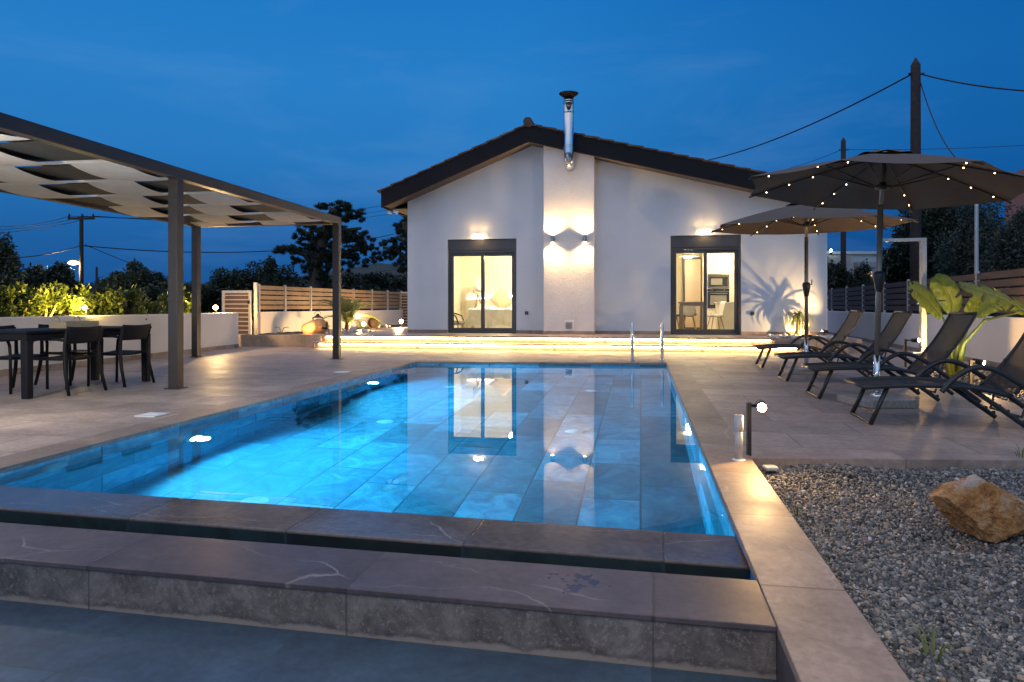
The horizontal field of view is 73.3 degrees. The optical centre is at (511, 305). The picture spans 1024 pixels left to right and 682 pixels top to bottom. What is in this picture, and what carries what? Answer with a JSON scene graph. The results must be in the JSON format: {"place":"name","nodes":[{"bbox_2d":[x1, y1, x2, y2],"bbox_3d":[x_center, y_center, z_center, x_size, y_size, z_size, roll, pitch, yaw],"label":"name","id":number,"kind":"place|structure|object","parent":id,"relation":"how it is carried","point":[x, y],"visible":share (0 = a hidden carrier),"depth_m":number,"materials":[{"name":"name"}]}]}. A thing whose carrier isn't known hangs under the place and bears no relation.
{"place":"outdoors","nodes":[
{"label":"outdoors","id":0,"kind":"place"},
{"bbox_2d":[245,325,407,334],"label":"bed soil","id":1,"kind":"structure","parent":0,"point":[301,332],"depth_m":19.91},
{"bbox_2d":[302,318,329,333],"bbox_3d":[-5.230,0.558,18.296,0.693,0.443,0.506,0,0,8],"label":"clay amphora","id":2,"kind":"object","parent":1,"relation":"on","point":[315,325],"visible":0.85,"depth_m":18.14,"materials":[{"name":"ceramic"}]},
{"bbox_2d":[317,295,383,330],"bbox_3d":[-4.776,0.220,20.337,2.030,1.100,2.002,0,0,0],"label":"palm","id":3,"kind":"object","parent":1,"relation":"on","point":[347,314],"visible":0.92,"depth_m":20.16,"materials":[{"name":"green plant"}]},
{"bbox_2d":[325,324,390,332],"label":"pebbles","id":4,"kind":"object","parent":1,"relation":"on","point":[353,329],"visible":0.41,"depth_m":19.09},
{"bbox_2d":[367,317,379,328],"bbox_3d":[-4.451,0.558,22.043,0.410,0.443,0.580,0,0,-12],"label":"clay pot","id":5,"kind":"object","parent":1,"relation":"on","point":[372,323],"visible":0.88,"depth_m":22.19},
{"bbox_2d":[0,600,777,681],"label":"floor","id":6,"kind":"structure","parent":0,"point":[45,643],"depth_m":2.40,"materials":[{"name":"tile"}]},
{"bbox_2d":[0,334,1023,468],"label":"deck","id":7,"kind":"structure","parent":0,"point":[795,423],"depth_m":7.46,"materials":[{"name":"tile"}]},
{"bbox_2d":[0,325,48,393],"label":"garden chair","id":8,"kind":"object","parent":7,"relation":"on","point":[15,357],"visible":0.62,"depth_m":8.64,"materials":[{"name":"black plastic"}]},
{"bbox_2d":[34,324,103,385],"bbox_3d":[-5.981,0.649,9.314,0.589,0.811,0.586,0,0,15],"label":"garden chair","id":9,"kind":"object","parent":7,"relation":"on","point":[74,351],"visible":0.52,"depth_m":9.12,"materials":[{"name":"black plastic"}]},
{"bbox_2d":[33,325,107,395],"bbox_3d":[-5.369,0.649,8.329,0.589,0.811,0.586,0,0,12],"label":"garden chair","id":10,"kind":"object","parent":7,"relation":"on","point":[75,335],"visible":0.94,"depth_m":8.21,"materials":[{"name":"black plastic"}]},
{"bbox_2d":[0,326,151,398],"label":"dining table","id":11,"kind":"object","parent":7,"relation":"on","point":[26,336],"visible":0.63,"depth_m":7.89,"materials":[{"name":"black plastic"}]},
{"bbox_2d":[49,316,98,327],"bbox_3d":[-5.660,0.208,8.900,0.260,0.151,0.520,0,0,12],"label":"basket","id":12,"kind":"object","parent":11,"relation":"on","point":[61,324],"visible":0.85,"depth_m":8.76,"materials":[{"name":"wicker"}]},
{"bbox_2d":[0,313,238,375],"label":"garden wall","id":13,"kind":"structure","parent":7,"relation":"on","point":[219,331],"depth_m":13.42,"materials":[{"name":"paint"}]},
{"bbox_2d":[87,324,154,386],"bbox_3d":[-5.208,0.649,9.171,0.589,0.811,0.586,0,0,10],"label":"garden chair","id":14,"kind":"object","parent":7,"relation":"on","point":[132,332],"visible":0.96,"depth_m":9.04,"materials":[{"name":"black plastic"}]},
{"bbox_2d":[134,412,169,416],"bbox_3d":[-3.442,1.042,6.583,0.220,0.015,0.220,0,0,10],"label":"skimmer lid","id":15,"kind":"object","parent":7,"relation":"on","point":[153,414],"visible":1,"depth_m":6.57,"materials":[{"name":"white plastic"}]},
{"bbox_2d":[0,112,343,388],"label":"pergola","id":16,"kind":"object","parent":7,"relation":"on","point":[81,172],"visible":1,"depth_m":9.23,"materials":[{"name":"metal"}]},
{"bbox_2d":[222,290,251,334],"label":"garden gate","id":17,"kind":"structure","parent":7,"relation":"on","point":[239,302],"depth_m":18.50,"materials":[{"name":"wood"}]},
{"bbox_2d":[253,282,257,334],"bbox_3d":[-6.930,0.210,18.600,0.090,1.680,0.090,0,0,0],"label":"gate post","id":18,"kind":"object","parent":7,"relation":"on","point":[255,308],"visible":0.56,"depth_m":18.55,"materials":[{"name":"beige metal"}]},
{"bbox_2d":[238,334,321,347],"bbox_3d":[-6.087,0.925,17.486,2.538,0.350,0.540,0,0,10],"label":"planter","id":19,"kind":"object","parent":7,"relation":"on","point":[277,340],"visible":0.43,"depth_m":17.55,"materials":[{"name":"concrete"}]},
{"bbox_2d":[258,310,402,333],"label":"garden wall","id":20,"kind":"structure","parent":7,"relation":"on","point":[269,322],"depth_m":20.90,"materials":[{"name":"paint"}]},
{"bbox_2d":[258,284,401,311],"bbox_3d":[-5.785,-0.217,23.700,0.060,0.775,9.682,0,0,15],"label":"slat fence","id":21,"kind":"object","parent":20,"relation":"on","point":[310,298],"visible":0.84,"depth_m":21.62,"materials":[{"name":"wood"}]},
{"bbox_2d":[399,292,407,325],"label":"garden gate","id":22,"kind":"structure","parent":20,"relation":"attached to","point":[404,301],"depth_m":28.26,"materials":[{"name":"wood"}]},
{"bbox_2d":[0,360,909,681],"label":"swimming pool","id":23,"kind":"structure","parent":7,"relation":"in","point":[824,632],"depth_m":3.36,"materials":[{"name":"tile"}]},
{"bbox_2d":[0,365,734,535],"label":"water","id":24,"kind":"structure","parent":23,"relation":"in","point":[604,446],"depth_m":5.09,"materials":[{"name":"liquid"}]},
{"bbox_2d":[732,414,745,460],"bbox_3d":[1.537,0.892,4.660,0.090,0.305,0.090,0,0,0],"label":"bollard light","id":25,"kind":"object","parent":23,"relation":"on","point":[738,424],"visible":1,"depth_m":4.64,"materials":[{"name":"metal"}]},
{"bbox_2d":[746,400,766,455],"bbox_3d":[1.711,0.882,4.813,0.136,0.437,0.137,0,0,14],"label":"garden spotlight","id":26,"kind":"object","parent":23,"relation":"on","point":[760,406],"visible":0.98,"depth_m":4.81,"materials":[{"name":"black plastic"}]},
{"bbox_2d":[314,336,803,352],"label":"lit steps","id":27,"kind":"structure","parent":7,"relation":"on","point":[617,345],"depth_m":16.16,"materials":[{"name":"tile"}]},
{"bbox_2d":[377,91,826,335],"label":"house","id":28,"kind":"structure","parent":7,"relation":"on","point":[639,216],"depth_m":17.60,"materials":[{"name":"paint"}]},
{"bbox_2d":[454,313,464,327],"bbox_3d":[-1.708,0.441,19.716,0.574,0.583,0.704,0,0,10],"label":"armchair","id":29,"kind":"object","parent":28,"relation":"on","point":[457,323],"visible":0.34,"depth_m":19.43,"materials":[{"name":"grey fabric"}]},
{"bbox_2d":[471,278,488,327],"bbox_3d":[-1.094,-0.080,22.078,0.625,1.634,0.585,0,0,10],"label":"tripod lamp","id":30,"kind":"object","parent":28,"relation":"on","point":[477,285],"visible":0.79,"depth_m":22.11,"materials":[{"name":"white wood"}]},
{"bbox_2d":[448,250,515,332],"bbox_3d":[-0.784,-0.369,18.472,1.876,2.218,0.160,0,0,10],"label":"door","id":31,"kind":"structure","parent":28,"relation":"in","point":[451,254],"depth_m":18.43,"materials":[{"name":"metal"}]},
{"bbox_2d":[683,306,696,328],"bbox_3d":[5.100,0.307,19.799,0.422,0.853,0.498,0,0,10],"label":"shell chair","id":32,"kind":"object","parent":28,"relation":"on","point":[689,311],"visible":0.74,"depth_m":19.91,"materials":[{"name":"grey fabric"}]},
{"bbox_2d":[678,302,702,328],"bbox_3d":[5.034,0.310,19.265,0.700,0.840,0.900,0,0,10],"label":"kitchen table","id":33,"kind":"object","parent":28,"relation":"on","point":[682,304],"visible":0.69,"depth_m":18.91,"materials":[{"name":"brown wood"}]},
{"bbox_2d":[683,258,700,328],"bbox_3d":[5.453,-0.370,20.856,0.500,2.120,0.580,0,0,10],"label":"window frame","id":34,"kind":"object","parent":28,"relation":"on","point":[691,279],"visible":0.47,"depth_m":20.57,"materials":[{"name":"metal"}]},
{"bbox_2d":[671,247,740,334],"bbox_3d":[4.896,-0.369,17.450,1.717,2.218,0.160,0,0,10],"label":"door","id":35,"kind":"structure","parent":28,"relation":"in","point":[736,250],"depth_m":17.39,"materials":[{"name":"metal"}]},
{"bbox_2d":[707,301,725,328],"bbox_3d":[5.573,0.307,18.720,0.498,0.853,0.422,0,0,-5],"label":"shell chair","id":36,"kind":"object","parent":28,"relation":"on","point":[720,312],"visible":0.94,"depth_m":18.74,"materials":[{"name":"white plastic"}]},
{"bbox_2d":[701,253,733,328],"bbox_3d":[6.192,-0.585,20.474,1.050,2.630,0.610,0,0,10],"label":"tall oven cabinet","id":37,"kind":"object","parent":28,"relation":"on","point":[720,263],"visible":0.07,"depth_m":20.20,"materials":[{"name":"white wood"}]},
{"bbox_2d":[707,289,728,307],"bbox_3d":[6.049,-0.215,20.160,0.620,0.570,0.076,0,0,10],"label":"oven","id":38,"kind":"object","parent":37,"relation":"in","point":[716,295],"visible":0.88,"depth_m":20.17,"materials":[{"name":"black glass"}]},
{"bbox_2d":[710,295,726,304],"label":"window","id":39,"kind":"structure","parent":38,"relation":"in","point":[713,298],"depth_m":20.16,"materials":[{"name":"grey glass"}]},
{"bbox_2d":[707,274,728,287],"bbox_3d":[6.052,-0.720,20.175,0.620,0.420,0.046,0,0,10],"label":"microwave","id":40,"kind":"object","parent":37,"relation":"in","point":[717,280],"visible":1,"depth_m":20.16,"materials":[{"name":"metal"}]},
{"bbox_3d":[0.026,0.422,20.623,2.280,0.623,1.640,0,0,10],"label":"bed","id":41,"kind":"object","parent":28,"relation":"on","visible":0},
{"bbox_2d":[466,308,511,327],"bbox_3d":[-0.359,0.444,20.546,1.750,0.767,1.488,0,0,10],"label":"throw","id":42,"kind":"object","parent":41,"relation":"on","point":[495,317],"visible":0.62,"depth_m":19.86,"materials":[{"name":"fabric"}]},
{"bbox_2d":[489,286,511,308],"bbox_3d":[-0.286,-0.200,21.035,0.615,0.615,0.093,-43,-14,-11],"label":"pillow","id":43,"kind":"object","parent":41,"relation":"on","point":[501,297],"visible":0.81,"depth_m":21.00,"materials":[{"name":"fabric"}]},
{"bbox_2d":[630,321,663,361],"bbox_3d":[2.535,1.246,12.855,0.678,1.909,0.350,0,0,0],"label":"pool ladder","id":44,"kind":"object","parent":7,"relation":"attached to","point":[661,341],"visible":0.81,"depth_m":12.71,"materials":[{"name":"metal"}]},
{"bbox_2d":[752,310,863,367],"bbox_3d":[5.037,0.563,11.755,1.689,0.983,0.736,0,0,10],"label":"sun lounger","id":45,"kind":"object","parent":7,"relation":"on","point":[846,328],"visible":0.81,"depth_m":11.59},
{"bbox_2d":[709,203,918,374],"bbox_3d":[4.598,-0.297,10.747,2.794,2.687,2.794,0,0,8],"label":"parasol","id":46,"kind":"object","parent":7,"relation":"on","point":[791,218],"visible":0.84,"depth_m":10.73,"materials":[{"name":"fabric"}]},
{"bbox_2d":[774,337,861,352],"bbox_3d":[6.940,0.915,16.097,1.828,0.370,1.660,0,0,10],"label":"planter","id":47,"kind":"object","parent":7,"relation":"on","point":[815,343],"visible":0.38,"depth_m":15.29,"materials":[{"name":"concrete"}]},
{"bbox_2d":[781,309,814,335],"bbox_3d":[6.943,0.422,16.691,0.971,0.662,0.830,0,0,0],"label":"strap leaf plant","id":48,"kind":"object","parent":47,"relation":"on","point":[796,317],"visible":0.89,"depth_m":16.60,"materials":[{"name":"green plant"}]},
{"bbox_2d":[766,332,849,338],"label":"pebbles","id":49,"kind":"object","parent":47,"relation":"on","point":[784,335],"visible":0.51,"depth_m":16.21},
{"bbox_2d":[774,311,912,381],"bbox_3d":[4.616,0.563,9.648,1.689,0.983,0.736,0,0,11],"label":"sun lounger","id":50,"kind":"object","parent":7,"relation":"on","point":[894,327],"visible":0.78,"depth_m":9.49,"materials":[{"name":"fabric"}]},
{"bbox_2d":[749,149,1023,407],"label":"parasol","id":51,"kind":"object","parent":7,"relation":"on","point":[881,180],"visible":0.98,"depth_m":7.54,"materials":[{"name":"fabric"}]},
{"bbox_2d":[801,312,981,401],"bbox_3d":[4.274,0.563,7.871,1.689,0.983,0.736,0,0,11],"label":"sun lounger","id":52,"kind":"object","parent":7,"relation":"on","point":[949,336],"visible":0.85,"depth_m":7.72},
{"bbox_2d":[883,238,926,354],"bbox_3d":[7.069,-0.080,12.370,0.780,2.260,0.200,0,0,14],"label":"outdoor shower","id":53,"kind":"object","parent":7,"relation":"on","point":[922,281],"visible":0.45,"depth_m":12.25,"materials":[{"name":"metal"}]},
{"bbox_2d":[904,338,920,366],"bbox_3d":[6.821,0.799,11.718,0.215,0.502,0.142,0,0,-13],"label":"garden spotlight","id":54,"kind":"object","parent":7,"relation":"on","point":[911,340],"visible":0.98,"depth_m":11.74,"materials":[{"name":"black metal"}]},
{"bbox_2d":[827,311,1023,368],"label":"garden wall","id":55,"kind":"structure","parent":7,"relation":"on","point":[993,342],"depth_m":12.87,"materials":[{"name":"paint"}]},
{"bbox_2d":[827,268,1023,312],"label":"slat fence","id":56,"kind":"object","parent":55,"relation":"on","point":[977,276],"visible":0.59,"depth_m":16.70,"materials":[{"name":"wood"}]},
{"bbox_2d":[844,333,1023,427],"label":"sun lounger","id":57,"kind":"object","parent":7,"relation":"on","point":[1004,377],"visible":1,"depth_m":6.21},
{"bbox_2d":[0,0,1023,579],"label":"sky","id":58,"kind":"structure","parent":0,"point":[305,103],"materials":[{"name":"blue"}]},
{"bbox_2d":[293,327,773,339],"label":"terrace","id":59,"kind":"structure","parent":0,"point":[393,332],"depth_m":16.87,"materials":[{"name":"tile"}]},
{"bbox_2d":[205,263,1002,315],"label":"hill","id":60,"kind":"structure","parent":0,"point":[382,267],"depth_m":115.15,"materials":[{"name":"plant"}]},
{"bbox_2d":[714,302,733,328],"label":"kitchen island","id":61,"kind":"structure","parent":0,"point":[728,320],"depth_m":19.05,"materials":[{"name":"wood"}]},
{"bbox_2d":[758,463,1023,681],"bbox_3d":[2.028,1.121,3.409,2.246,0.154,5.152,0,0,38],"label":"gravel","id":62,"kind":"structure","parent":0,"point":[965,595],"depth_m":2.99,"materials":[{"name":"gravel"}]},
{"bbox_2d":[762,465,778,470],"bbox_3d":[1.720,1.080,4.580,0.090,0.030,0.080,0,0,0],"label":"junction box","id":63,"kind":"object","parent":62,"relation":"on","point":[770,468],"visible":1,"depth_m":4.54,"materials":[{"name":"plastic"}]},
{"bbox_2d":[906,618,958,661],"bbox_3d":[1.317,1.071,2.163,0.169,0.119,0.210,0,0,38],"label":"weed","id":64,"kind":"object","parent":62,"relation":"on","point":[941,652],"visible":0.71,"depth_m":2.18,"materials":[{"name":"green plant"}]},
{"bbox_2d":[929,474,1023,543],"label":"boulder","id":65,"kind":"object","parent":62,"relation":"on","point":[978,507],"visible":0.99,"depth_m":3.29,"materials":[{"name":"stone"}]},
{"label":"ground","id":66,"kind":"structure","parent":0,"visible":0},
{"bbox_2d":[0,282,17,316],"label":"hedge shrub","id":67,"kind":"object","parent":66,"relation":"on","point":[9,295],"visible":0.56,"depth_m":11.72,"materials":[{"name":"green plant"}]},
{"bbox_2d":[0,231,24,277],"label":"dark tree","id":68,"kind":"object","parent":66,"relation":"on","point":[10,267],"visible":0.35,"depth_m":42.08,"materials":[{"name":"green plant"}]},
{"bbox_2d":[0,269,43,315],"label":"dark tree","id":69,"kind":"object","parent":66,"relation":"on","point":[6,280],"visible":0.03,"depth_m":39.50,"materials":[{"name":"green plant"}]},
{"bbox_2d":[0,281,50,316],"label":"hedge shrub","id":70,"kind":"object","parent":66,"relation":"on","point":[34,304],"visible":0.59,"depth_m":11.95,"materials":[{"name":"green plant"}]},
{"bbox_2d":[15,282,73,315],"bbox_3d":[-8.431,0.333,12.357,0.974,1.537,0.780,0,0,0],"label":"hedge shrub","id":71,"kind":"object","parent":66,"relation":"on","point":[49,310],"visible":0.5,"depth_m":12.36,"materials":[{"name":"green plant"}]},
{"bbox_2d":[21,261,82,316],"bbox_3d":[-25.311,-0.176,37.945,2.658,4.654,2.793,0,0,0],"label":"dark tree","id":72,"kind":"object","parent":66,"relation":"on","point":[35,276],"visible":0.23,"depth_m":37.44,"materials":[{"name":"green plant"}]},
{"bbox_2d":[49,280,98,315],"bbox_3d":[-8.115,0.317,12.739,0.963,1.570,0.966,0,0,0],"label":"hedge shrub","id":73,"kind":"object","parent":66,"relation":"on","point":[73,308],"visible":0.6,"depth_m":12.59,"materials":[{"name":"green plant"}]},
{"bbox_2d":[68,214,94,291],"bbox_3d":[-25.051,-1.746,40.000,1.494,7.192,0.240,0,0,0],"label":"utility pole","id":74,"kind":"object","parent":66,"relation":"on","point":[81,251],"visible":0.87,"depth_m":39.93,"materials":[{"name":"brown wood"}]},
{"bbox_2d":[0,246,78,257],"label":"overhead cable","id":75,"kind":"object","parent":74,"relation":"attached to","point":[39,255],"visible":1,"depth_m":36.52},
{"bbox_2d":[83,234,392,252],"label":"overhead cable","id":76,"kind":"object","parent":74,"relation":"attached to","point":[190,252],"visible":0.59,"depth_m":45.03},
{"bbox_2d":[77,286,127,314],"bbox_3d":[-7.888,0.357,13.079,0.960,1.489,1.056,0,0,0],"label":"hedge shrub","id":77,"kind":"object","parent":66,"relation":"on","point":[111,302],"visible":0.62,"depth_m":13.08,"materials":[{"name":"green plant"}]},
{"bbox_2d":[93,268,145,300],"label":"dark tree","id":78,"kind":"object","parent":66,"relation":"on","point":[122,279],"visible":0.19,"depth_m":45.44,"materials":[{"name":"green plant"}]},
{"bbox_2d":[118,284,148,319],"bbox_3d":[-7.791,0.317,13.839,0.800,1.569,1.002,0,0,-44],"label":"hedge shrub","id":79,"kind":"object","parent":66,"relation":"on","point":[133,300],"visible":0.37,"depth_m":13.88,"materials":[{"name":"green plant"}]},
{"bbox_2d":[78,279,206,312],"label":"undergrowth","id":80,"kind":"object","parent":66,"relation":"on","point":[148,288],"visible":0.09,"depth_m":43.05,"materials":[{"name":"green plant"}]},
{"bbox_2d":[126,258,163,305],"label":"dark tree","id":81,"kind":"object","parent":66,"relation":"on","point":[147,278],"visible":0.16,"depth_m":47.59,"materials":[{"name":"green plant"}]},
{"bbox_2d":[137,294,167,313],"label":"hedge shrub","id":82,"kind":"object","parent":66,"relation":"on","point":[156,308],"visible":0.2,"depth_m":14.81,"materials":[{"name":"green plant"}]},
{"bbox_2d":[152,270,167,281],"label":"dark tree","id":83,"kind":"object","parent":66,"relation":"on","point":[160,276],"visible":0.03,"depth_m":49.46,"materials":[{"name":"green plant"}]},
{"bbox_2d":[155,292,190,313],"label":"hedge shrub","id":84,"kind":"object","parent":66,"relation":"on","point":[164,297],"visible":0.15,"depth_m":15.91,"materials":[{"name":"green plant"}]},
{"bbox_2d":[201,266,253,312],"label":"dark tree","id":85,"kind":"object","parent":66,"relation":"on","point":[226,279],"visible":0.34,"depth_m":49.36,"materials":[{"name":"green plant"}]},
{"bbox_2d":[230,260,269,323],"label":"dark tree","id":86,"kind":"object","parent":66,"relation":"on","point":[257,278],"visible":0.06,"depth_m":50.92,"materials":[{"name":"green plant"}]},
{"bbox_2d":[255,256,279,290],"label":"dark tree","id":87,"kind":"object","parent":66,"relation":"on","point":[269,267],"visible":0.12,"depth_m":53.70,"materials":[{"name":"green plant"}]},
{"bbox_2d":[260,264,306,311],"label":"dark tree","id":88,"kind":"object","parent":66,"relation":"on","point":[281,280],"visible":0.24,"depth_m":49.86,"materials":[{"name":"green plant"}]},
{"bbox_2d":[201,271,406,311],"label":"woods","id":89,"kind":"object","parent":66,"relation":"on","point":[380,281],"visible":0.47,"depth_m":50.55,"materials":[{"name":"green plant"}]},
{"bbox_2d":[271,199,379,310],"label":"pine tree","id":90,"kind":"object","parent":66,"relation":"on","point":[316,253],"visible":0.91,"depth_m":45.60,"materials":[{"name":"green plant"}]},
{"bbox_2d":[0,522,776,679],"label":"stone step","id":91,"kind":"object","parent":66,"relation":"on","point":[717,625],"visible":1,"depth_m":2.60,"materials":[{"name":"stone"}]},
{"bbox_2d":[373,215,407,291],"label":"pine tree","id":92,"kind":"object","parent":66,"relation":"on","point":[393,250],"visible":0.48,"depth_m":43.75,"materials":[{"name":"green plant"}]},
{"bbox_2d":[827,259,849,310],"bbox_3d":[12.929,-0.160,27.483,0.914,3.431,1.078,0,0,0],"label":"garden shrub","id":93,"kind":"object","parent":66,"relation":"on","point":[838,277],"visible":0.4,"depth_m":27.20,"materials":[{"name":"green plant"}]},
{"bbox_2d":[839,137,845,266],"bbox_3d":[15.915,-3.116,32.991,0.430,9.933,0.252,0,0,24],"label":"utility pole","id":94,"kind":"object","parent":66,"relation":"on","point":[843,234],"visible":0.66,"depth_m":32.90,"materials":[{"name":"brown wood"}]},
{"bbox_2d":[846,145,1023,149],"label":"overhead cable","id":95,"kind":"object","parent":94,"relation":"attached to","point":[909,149],"visible":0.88,"depth_m":30.74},
{"bbox_2d":[827,251,887,310],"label":"neighbour house","id":96,"kind":"structure","parent":66,"relation":"on","point":[854,259],"depth_m":52.00,"materials":[{"name":"paint"}]},
{"bbox_2d":[844,258,872,311],"bbox_3d":[14.280,-0.219,28.466,1.130,3.541,1.416,0,0,-15],"label":"garden shrub","id":97,"kind":"object","parent":66,"relation":"on","point":[861,276],"visible":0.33,"depth_m":28.22,"materials":[{"name":"green plant"}]},
{"bbox_2d":[870,243,905,312],"bbox_3d":[14.093,-0.421,25.084,1.785,4.145,1.620,0,0,-15],"label":"garden tree","id":98,"kind":"object","parent":66,"relation":"on","point":[893,275],"visible":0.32,"depth_m":24.80,"materials":[{"name":"green plant"}]},
{"bbox_2d":[908,57,924,313],"bbox_3d":[11.753,-2.683,20.011,0.421,9.065,0.299,0,0,-30],"label":"utility pole","id":99,"kind":"object","parent":66,"relation":"on","point":[915,117],"visible":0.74,"depth_m":19.89,"materials":[{"name":"brown wood"}]},
{"bbox_2d":[709,75,910,159],"bbox_3d":[10.238,-6.661,26.500,0.048,0.463,13.295,0,0,-12],"label":"overhead cable","id":100,"kind":"object","parent":99,"relation":"attached to","point":[818,120],"visible":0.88,"depth_m":23.88,"materials":[{"name":"rubber"}]},
{"bbox_2d":[920,83,955,156],"bbox_3d":[11.192,-4.906,18.002,0.032,3.295,4.234,0,0,19],"label":"overhead cable","id":101,"kind":"object","parent":99,"relation":"attached to","point":[935,123],"visible":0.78,"depth_m":18.44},
{"bbox_2d":[921,73,1023,91],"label":"overhead cable","id":102,"kind":"object","parent":99,"relation":"attached to","point":[972,84],"visible":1,"depth_m":17.89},
{"bbox_2d":[890,206,968,314],"bbox_3d":[14.861,-1.370,23.994,3.023,6.187,3.115,0,0,32],"label":"garden tree","id":103,"kind":"object","parent":66,"relation":"on","point":[934,221],"visible":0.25,"depth_m":23.39,"materials":[{"name":"green plant"}]},
{"bbox_2d":[929,201,1014,315],"bbox_3d":[14.095,-0.995,21.013,2.231,5.321,2.579,0,0,-30],"label":"garden tree","id":104,"kind":"object","parent":66,"relation":"on","point":[958,257],"visible":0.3,"depth_m":20.82,"materials":[{"name":"green plant"}]},
{"bbox_2d":[974,204,978,281],"bbox_3d":[10.130,-0.191,15.000,0.094,4.081,0.092,0,0,0],"label":"metal pole","id":105,"kind":"object","parent":66,"relation":"on","point":[976,237],"visible":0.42,"depth_m":14.97,"materials":[{"name":"silver metal"}]},
{"bbox_2d":[968,206,1023,316],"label":"garden tree","id":106,"kind":"object","parent":66,"relation":"on","point":[1012,238],"visible":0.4,"depth_m":19.05,"materials":[{"name":"green plant"}]},
{"bbox_2d":[1005,169,1023,228],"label":"pink house","id":107,"kind":"structure","parent":66,"relation":"on","point":[1018,200],"depth_m":35.37,"materials":[{"name":"paint"}]},
{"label":"gravel bed","id":108,"kind":"structure","parent":0,"visible":0},
{"bbox_2d":[908,273,1023,375],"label":"banana plant","id":109,"kind":"object","parent":108,"relation":"on","point":[943,287],"visible":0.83,"depth_m":10.44,"materials":[{"name":"green plant"}]},
{"bbox_2d":[931,367,1023,403],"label":"gravel","id":110,"kind":"structure","parent":108,"relation":"on","point":[977,380],"depth_m":9.78,"materials":[{"name":"gravel"}]},
{"bbox_2d":[969,358,985,383],"bbox_3d":[6.070,0.869,8.973,0.134,0.363,0.152,0,0,-29],"label":"garden spotlight","id":111,"kind":"object","parent":108,"relation":"on","point":[978,361],"visible":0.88,"depth_m":8.99,"materials":[{"name":"black metal"}]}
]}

